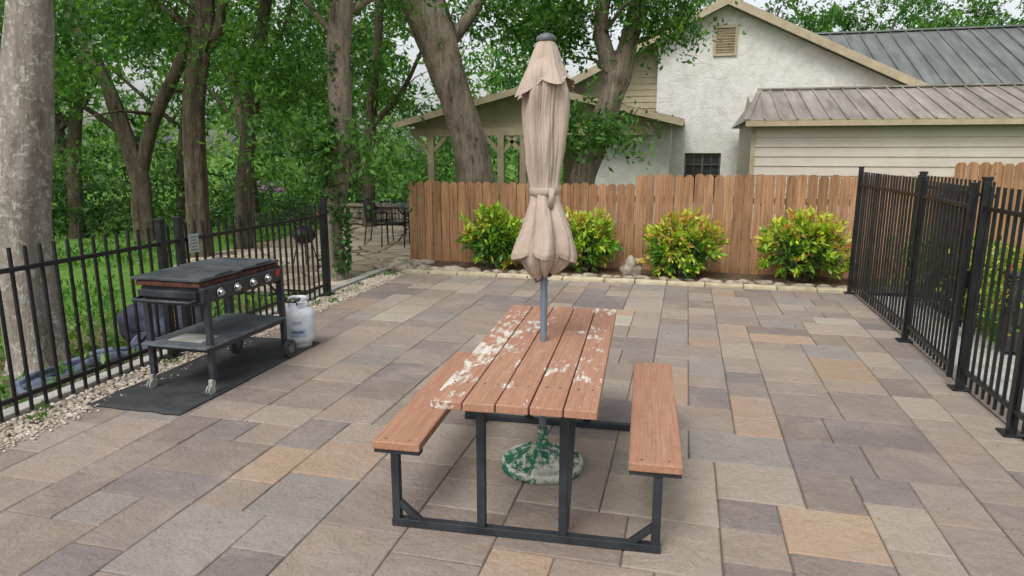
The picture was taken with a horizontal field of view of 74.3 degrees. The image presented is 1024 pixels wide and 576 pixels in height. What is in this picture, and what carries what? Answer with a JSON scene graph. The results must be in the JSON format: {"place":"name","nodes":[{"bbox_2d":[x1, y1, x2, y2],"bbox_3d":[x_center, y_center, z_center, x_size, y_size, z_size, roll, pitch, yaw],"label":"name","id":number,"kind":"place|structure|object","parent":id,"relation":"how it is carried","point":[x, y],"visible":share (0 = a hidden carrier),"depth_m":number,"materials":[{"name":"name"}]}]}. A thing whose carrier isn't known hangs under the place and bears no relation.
{"place":"outdoors","nodes":[
{"label":"outdoors","id":0,"kind":"place"},
{"bbox_2d":[58,198,408,229],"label":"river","id":1,"kind":"structure","parent":0,"point":[232,212],"depth_m":43.48,"materials":[{"name":"grey liquid"}]},
{"bbox_2d":[169,223,433,290],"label":"flagstone terrace","id":2,"kind":"structure","parent":0,"point":[367,255],"depth_m":12.54,"materials":[{"name":"beige stone"}]},
{"bbox_2d":[292,223,319,267],"bbox_3d":[-3.289,-0.684,10.822,0.444,0.720,0.435,3,12,14],"label":"kettle grill","id":3,"kind":"object","parent":2,"relation":"on","point":[303,232],"visible":0.55,"depth_m":10.69,"materials":[{"name":"black paint"}]},
{"bbox_2d":[362,197,393,243],"bbox_3d":[-2.708,-1.370,13.687,0.516,0.894,0.468,1,11,4],"label":"patio chair","id":4,"kind":"object","parent":2,"relation":"on","point":[366,209],"visible":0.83,"depth_m":13.68,"materials":[{"name":"black paint"}]},
{"bbox_2d":[379,201,409,247],"bbox_3d":[-2.270,-1.263,13.151,0.468,0.894,0.516,1,11,4],"label":"patio chair","id":5,"kind":"object","parent":2,"relation":"on","point":[387,223],"visible":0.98,"depth_m":12.97,"materials":[{"name":"black paint"}]},
{"bbox_2d":[393,204,433,240],"bbox_3d":[-1.925,-1.325,13.918,1.020,0.729,1.020,3,12,14],"label":"patio table","id":6,"kind":"object","parent":2,"relation":"on","point":[406,206],"visible":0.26,"depth_m":13.85,"materials":[{"name":"black paint"}]},
{"bbox_2d":[342,203,525,225],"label":"stone wall","id":7,"kind":"structure","parent":2,"relation":"on","point":[356,208],"depth_m":17.11,"materials":[{"name":"stone"}]},
{"bbox_2d":[404,195,407,236],"bbox_3d":[-2.117,-1.591,14.783,0.468,0.894,0.516,-1,11,-6],"label":"patio chair","id":8,"kind":"object","parent":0,"point":[405,215],"visible":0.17,"depth_m":14.91,"materials":[{"name":"black paint"}]},
{"bbox_2d":[0,158,1015,400],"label":"ground","id":9,"kind":"structure","parent":0,"point":[77,273],"depth_m":10.64,"materials":[{"name":"green plant"}]},
{"bbox_2d":[0,2,134,236],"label":"pecan tree","id":10,"kind":"object","parent":9,"relation":"on","point":[60,126],"visible":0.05,"depth_m":20.38,"materials":[{"name":"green plant"}]},
{"bbox_2d":[0,0,154,380],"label":"sycamore tree","id":11,"kind":"object","parent":9,"relation":"on","point":[30,52],"visible":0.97,"depth_m":5.84,"materials":[{"name":"grey plant"}]},
{"bbox_2d":[15,331,147,394],"bbox_3d":[-3.619,0.637,6.127,0.336,0.253,1.878,3,12,14],"label":"rolled tarp","id":12,"kind":"object","parent":9,"relation":"on","point":[35,379],"visible":0.23,"depth_m":5.77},
{"bbox_2d":[2,349,162,409],"bbox_3d":[-3.614,0.791,5.625,0.213,0.168,2.606,3,12,14],"label":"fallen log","id":13,"kind":"object","parent":9,"relation":"on","point":[75,381],"visible":0.06,"depth_m":5.56,"materials":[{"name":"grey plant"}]},
{"bbox_2d":[0,0,181,238],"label":"pecan tree","id":14,"kind":"object","parent":9,"relation":"on","point":[74,131],"visible":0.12,"depth_m":17.60,"materials":[{"name":"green plant"}]},
{"bbox_2d":[0,0,283,244],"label":"pecan tree","id":15,"kind":"object","parent":9,"relation":"on","point":[137,158],"visible":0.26,"depth_m":13.54,"materials":[{"name":"green plant"}]},
{"bbox_2d":[117,302,200,342],"bbox_3d":[-3.608,0.363,7.071,0.776,0.718,0.955,0,11,0],"label":"covered bundle","id":16,"kind":"object","parent":9,"relation":"on","point":[131,321],"visible":0.13,"depth_m":6.68,"materials":[{"name":"black"}]},
{"bbox_2d":[0,224,319,408],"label":"ground cover","id":17,"kind":"object","parent":9,"relation":"on","point":[106,305],"visible":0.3,"depth_m":8.71,"materials":[{"name":"green plant"}]},
{"bbox_2d":[54,0,294,257],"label":"pecan tree","id":18,"kind":"object","parent":9,"relation":"on","point":[197,209],"visible":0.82,"depth_m":11.37,"materials":[{"name":"brown plant"}]},
{"bbox_2d":[99,0,285,227],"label":"pecan tree","id":19,"kind":"object","parent":9,"relation":"on","point":[180,165],"visible":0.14,"depth_m":19.25,"materials":[{"name":"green plant"}]},
{"bbox_2d":[0,268,387,423],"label":"concrete curb","id":20,"kind":"structure","parent":9,"relation":"on","point":[9,412],"depth_m":5.47,"materials":[{"name":"grey concrete"}]},
{"bbox_2d":[0,272,408,451],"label":"gravel","id":21,"kind":"structure","parent":9,"relation":"on","point":[70,408],"depth_m":5.20,"materials":[{"name":"beige gravel"}]},
{"bbox_2d":[0,198,334,421],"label":"metal fence","id":22,"kind":"object","parent":21,"relation":"on","point":[179,240],"visible":0.81,"depth_m":5.61,"materials":[{"name":"black metal"}]},
{"bbox_2d":[188,233,199,252],"bbox_3d":[-2.917,-0.411,6.202,0.010,0.170,0.130,3,12,14],"label":"notice sign","id":23,"kind":"object","parent":22,"relation":"attached to","point":[193,241],"visible":1,"depth_m":6.20,"materials":[{"name":"grey"}]},
{"bbox_2d":[26,270,408,423],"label":"weeds","id":24,"kind":"object","parent":21,"relation":"on","point":[42,405],"visible":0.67,"depth_m":5.82,"materials":[{"name":"green plant"}]},
{"bbox_2d":[166,0,325,228],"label":"pecan tree","id":25,"kind":"object","parent":9,"relation":"on","point":[255,206],"visible":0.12,"depth_m":18.30,"materials":[{"name":"green plant"}]},
{"bbox_2d":[254,286,274,294],"bbox_3d":[-3.371,0.034,9.258,0.317,0.119,0.212,3,12,14],"label":"terrace rock","id":26,"kind":"object","parent":9,"relation":"on","point":[262,290],"visible":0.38,"depth_m":9.19,"materials":[{"name":"stone"}]},
{"bbox_2d":[258,181,286,202],"bbox_3d":[-13.200,-4.573,35.800,2.402,2.200,2.402,8,14,36],"label":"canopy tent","id":27,"kind":"object","parent":9,"relation":"on","point":[278,189],"visible":0.04,"depth_m":35.14,"materials":[{"name":"purple fabric"}]},
{"bbox_2d":[52,134,507,239],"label":"understory shrubs","id":28,"kind":"object","parent":9,"relation":"on","point":[109,212],"visible":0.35,"depth_m":19.00,"materials":[{"name":"green plant"}]},
{"bbox_2d":[284,286,296,293],"bbox_3d":[-3.070,0.036,9.252,0.286,0.116,0.204,3,12,14],"label":"terrace rock","id":29,"kind":"object","parent":9,"relation":"on","point":[286,291],"visible":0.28,"depth_m":9.19,"materials":[{"name":"stone"}]},
{"bbox_2d":[183,0,400,248],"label":"pecan tree","id":30,"kind":"object","parent":9,"relation":"on","point":[243,202],"visible":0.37,"depth_m":12.49,"materials":[{"name":"green plant"}]},
{"bbox_2d":[53,16,562,192],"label":"distant trees","id":31,"kind":"object","parent":9,"relation":"on","point":[221,161],"visible":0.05,"depth_m":62.07,"materials":[{"name":"green plant"}]},
{"bbox_2d":[168,0,474,280],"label":"pecan tree","id":32,"kind":"object","parent":9,"relation":"on","point":[337,28],"visible":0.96,"depth_m":9.45,"materials":[{"name":"green plant"}]},
{"bbox_2d":[313,43,353,279],"bbox_3d":[-2.525,-1.711,9.589,0.549,3.307,0.521,3,12,14],"label":"ivy vine","id":33,"kind":"object","parent":32,"relation":"attached to","point":[347,241],"visible":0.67,"depth_m":9.54,"materials":[{"name":"green plant"}]},
{"bbox_2d":[253,0,405,170],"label":"pecan tree","id":34,"kind":"object","parent":9,"relation":"on","point":[319,99],"visible":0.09,"depth_m":21.00,"materials":[{"name":"green plant"}]},
{"bbox_2d":[53,0,615,206],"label":"foliage","id":35,"kind":"object","parent":9,"relation":"on","point":[506,81],"visible":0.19,"depth_m":28.11,"materials":[{"name":"green plant"}]},
{"bbox_2d":[282,0,406,202],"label":"pecan tree","id":36,"kind":"object","parent":9,"relation":"on","point":[369,35],"visible":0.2,"depth_m":19.19,"materials":[{"name":"green plant"}]},
{"bbox_2d":[290,0,470,226],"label":"pecan tree","id":37,"kind":"object","parent":9,"relation":"on","point":[373,86],"visible":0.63,"depth_m":16.16,"materials":[{"name":"green plant"}]},
{"bbox_2d":[313,0,592,249],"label":"pecan tree","id":38,"kind":"object","parent":9,"relation":"on","point":[445,69],"visible":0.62,"depth_m":12.77,"materials":[{"name":"brown plant"}]},
{"bbox_2d":[392,87,684,224],"bbox_3d":[0.878,-3.584,18.735,7.518,3.740,3.300,3,12,14],"label":"covered porch","id":39,"kind":"object","parent":9,"relation":"on","point":[500,115],"visible":0.41,"depth_m":17.59,"materials":[{"name":"beige paint"}]},
{"bbox_2d":[372,258,846,287],"bbox_3d":[1.186,-0.219,10.022,6.934,0.202,0.605,3,12,14],"label":"rock edging","id":40,"kind":"object","parent":9,"relation":"on","point":[396,264],"visible":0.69,"depth_m":10.26,"materials":[{"name":"stone"}]},
{"bbox_2d":[563,46,658,183],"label":"lap siding wall","id":41,"kind":"structure","parent":9,"relation":"on","point":[642,90],"depth_m":19.34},
{"bbox_2d":[486,0,745,210],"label":"pecan tree","id":42,"kind":"object","parent":9,"relation":"on","point":[600,128],"visible":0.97,"depth_m":12.11,"materials":[{"name":"green plant"}]},
{"bbox_2d":[402,269,860,293],"bbox_3d":[1.446,-0.097,9.614,6.427,0.070,0.160,3,12,14],"label":"stone border","id":43,"kind":"object","parent":9,"relation":"on","point":[655,282],"visible":0.68,"depth_m":9.47,"materials":[{"name":"beige stone"}]},
{"bbox_2d":[386,258,929,293],"bbox_3d":[1.845,-0.212,10.088,7.670,0.066,1.000,3,12,14],"label":"planting bed","id":44,"kind":"object","parent":9,"relation":"on","point":[788,280],"visible":0.37,"depth_m":9.89,"materials":[{"name":"soil"}]},
{"bbox_2d":[454,199,523,269],"bbox_3d":[-0.330,-0.809,10.393,1.239,1.128,1.066,3,12,14],"label":"photinia shrub","id":45,"kind":"object","parent":44,"relation":"on","point":[496,229],"visible":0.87,"depth_m":10.25,"materials":[{"name":"green plant"}]},
{"bbox_2d":[565,205,624,272],"bbox_3d":[1.021,-0.707,10.144,1.203,1.099,1.011,-1,11,-6],"label":"photinia shrub","id":46,"kind":"object","parent":44,"relation":"on","point":[592,241],"visible":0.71,"depth_m":9.90,"materials":[{"name":"green plant"}]},
{"bbox_2d":[619,255,641,275],"bbox_3d":[1.736,-0.279,9.887,0.342,0.418,0.286,3,12,14],"label":"boulder","id":47,"kind":"object","parent":44,"relation":"on","point":[630,266],"visible":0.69,"depth_m":9.79,"materials":[{"name":"stone"}]},
{"bbox_2d":[637,205,729,278],"bbox_3d":[2.449,-0.657,9.696,1.336,1.092,1.164,3,12,14],"label":"photinia shrub","id":48,"kind":"object","parent":44,"relation":"on","point":[670,241],"visible":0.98,"depth_m":9.55,"materials":[{"name":"green plant"}]},
{"bbox_2d":[752,205,854,282],"bbox_3d":[4.041,-0.591,9.336,1.414,1.092,1.168,3,12,14],"label":"photinia shrub","id":49,"kind":"object","parent":44,"relation":"on","point":[819,239],"visible":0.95,"depth_m":9.20,"materials":[{"name":"green plant"}]},
{"bbox_2d":[648,0,771,29],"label":"oak tree","id":50,"kind":"object","parent":9,"relation":"on","point":[768,10],"visible":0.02,"depth_m":29.18,"materials":[{"name":"green plant"}]},
{"bbox_2d":[408,162,1023,279],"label":"wood fence","id":51,"kind":"object","parent":9,"relation":"on","point":[429,211],"visible":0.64,"depth_m":10.06,"materials":[{"name":"brown wood"}]},
{"bbox_2d":[660,0,843,32],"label":"oak tree","id":52,"kind":"object","parent":9,"relation":"on","point":[810,18],"visible":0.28,"depth_m":32.90,"materials":[{"name":"green plant"}]},
{"bbox_2d":[656,6,901,218],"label":"gable wall","id":53,"kind":"structure","parent":9,"relation":"on","point":[705,97],"depth_m":18.39,"materials":[{"name":"white paint"}]},
{"bbox_2d":[684,153,720,196],"bbox_3d":[5.362,-3.192,19.122,0.990,1.220,0.055,3,12,14],"label":"window frame","id":54,"kind":"object","parent":53,"relation":"attached to","point":[693,164],"visible":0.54,"depth_m":19.03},
{"bbox_2d":[685,154,718,196],"bbox_3d":[5.369,-3.198,19.150,0.980,1.220,0.001,3,12,14],"label":"window glass","id":55,"kind":"object","parent":54,"relation":"in","point":[695,171],"visible":0.4,"depth_m":19.10,"materials":[{"name":"black glass"}]},
{"bbox_2d":[716,28,734,50],"bbox_3d":[5.753,-6.661,18.213,0.500,0.680,0.008,3,12,14],"label":"vent backing","id":56,"kind":"object","parent":53,"relation":"attached to","point":[725,39],"visible":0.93,"depth_m":18.20,"materials":[{"name":"brown wood"}]},
{"bbox_2d":[713,24,738,55],"bbox_3d":[5.750,-6.659,18.203,0.620,0.790,0.060,3,12,14],"label":"gable vent","id":57,"kind":"object","parent":53,"relation":"attached to","point":[724,46],"visible":0.94,"depth_m":18.19,"materials":[{"name":"beige paint"}]},
{"bbox_2d":[573,5,904,90],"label":"gable roof","id":58,"kind":"structure","parent":53,"relation":"on","point":[583,82],"depth_m":18.09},
{"bbox_2d":[571,0,929,84],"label":"rake trim","id":59,"kind":"structure","parent":58,"relation":"attached to","point":[830,45],"depth_m":17.40,"materials":[{"name":"beige paint"}]},
{"bbox_2d":[816,24,1023,86],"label":"wing roof","id":60,"kind":"structure","parent":58,"relation":"on","point":[968,55],"depth_m":20.54,"materials":[{"name":"grey metal"}]},
{"bbox_2d":[731,83,1023,243],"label":"metal shed","id":61,"kind":"structure","parent":9,"relation":"on","point":[936,130],"depth_m":13.49,"materials":[{"name":"beige metal"}]},
{"bbox_2d":[798,0,972,31],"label":"oak tree","id":62,"kind":"object","parent":9,"relation":"on","point":[847,21],"visible":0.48,"depth_m":35.08,"materials":[{"name":"green plant"}]},
{"bbox_2d":[884,228,1023,347],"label":"bush","id":63,"kind":"object","parent":9,"relation":"on","point":[1003,275],"visible":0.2,"depth_m":7.13,"materials":[{"name":"green plant"}]},
{"bbox_2d":[892,0,1023,27],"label":"oak tree","id":64,"kind":"object","parent":9,"relation":"on","point":[984,18],"visible":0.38,"depth_m":37.11,"materials":[{"name":"green plant"}]},
{"bbox_2d":[962,312,1015,353],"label":"lawn grass","id":65,"kind":"structure","parent":9,"relation":"on","point":[989,326],"depth_m":7.08,"materials":[{"name":"green plant"}]},
{"bbox_2d":[0,273,1023,575],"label":"paver patio","id":66,"kind":"structure","parent":0,"point":[806,451],"depth_m":3.97,"materials":[{"name":"stone"}]},
{"bbox_2d":[87,337,319,414],"bbox_3d":[-2.457,0.682,5.689,0.797,0.014,1.920,3,12,14],"label":"grill mat","id":67,"kind":"object","parent":66,"relation":"on","point":[183,391],"visible":0.85,"depth_m":5.40,"materials":[{"name":"black rubber"}]},
{"bbox_2d":[131,257,296,394],"bbox_3d":[-2.375,0.235,5.649,0.664,0.912,1.436,3,12,14],"label":"flat top grill","id":68,"kind":"object","parent":67,"relation":"on","point":[205,283],"visible":1,"depth_m":5.24,"materials":[{"name":"black metal"}]},
{"bbox_2d":[285,295,315,347],"bbox_3d":[-1.995,0.311,6.328,0.307,0.465,0.308,3,12,14],"label":"propane tank","id":69,"kind":"object","parent":67,"relation":"on","point":[301,322],"visible":0.84,"depth_m":6.22,"materials":[{"name":"white metal"}]},
{"bbox_2d":[372,305,682,553],"bbox_3d":[0.178,0.682,3.808,1.448,0.758,1.892,2,12,11],"label":"picnic table","id":70,"kind":"object","parent":66,"relation":"on","point":[511,363],"visible":0.98,"depth_m":3.28,"materials":[{"name":"wood"}]},
{"bbox_2d":[501,426,583,484],"bbox_3d":[0.177,0.922,3.929,0.480,0.243,0.480,3,12,14],"label":"umbrella base","id":71,"kind":"object","parent":66,"relation":"on","point":[536,462],"visible":0.89,"depth_m":3.84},
{"bbox_2d":[511,33,576,428],"bbox_3d":[0.176,-0.164,3.703,0.362,2.342,0.358,3,12,14],"label":"patio umbrella","id":72,"kind":"object","parent":71,"relation":"in","point":[544,248],"visible":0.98,"depth_m":3.54,"materials":[{"name":"fabric"}]},
{"bbox_2d":[843,166,1023,437],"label":"metal fence","id":73,"kind":"object","parent":66,"relation":"on","point":[1012,405],"visible":0.91,"depth_m":5.09,"materials":[{"name":"black metal"}]},
{"bbox_2d":[905,176,978,376],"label":"metal gate","id":74,"kind":"structure","parent":73,"relation":"attached to","point":[962,272],"depth_m":5.61,"materials":[{"name":"black metal"}]},
{"bbox_2d":[2,0,1023,158],"label":"sky","id":75,"kind":"structure","parent":0,"point":[139,84],"materials":[{"name":"white"}]},
{"bbox_2d":[874,296,1023,412],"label":"concrete path","id":76,"kind":"structure","parent":0,"point":[990,365],"depth_m":6.20,"materials":[{"name":"grey concrete"}]},
{"bbox_2d":[906,175,995,334],"bbox_3d":[4.707,-0.466,7.388,0.030,1.460,2.200,3,12,14],"label":"metal fence","id":77,"kind":"object","parent":76,"relation":"on","point":[978,195],"visible":0.37,"depth_m":7.14,"materials":[{"name":"black paint"}]},
{"bbox_2d":[999,270,1023,351],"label":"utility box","id":78,"kind":"object","parent":76,"relation":"on","point":[1012,314],"visible":0.29,"depth_m":6.15,"materials":[{"name":"green metal"}]}
]}

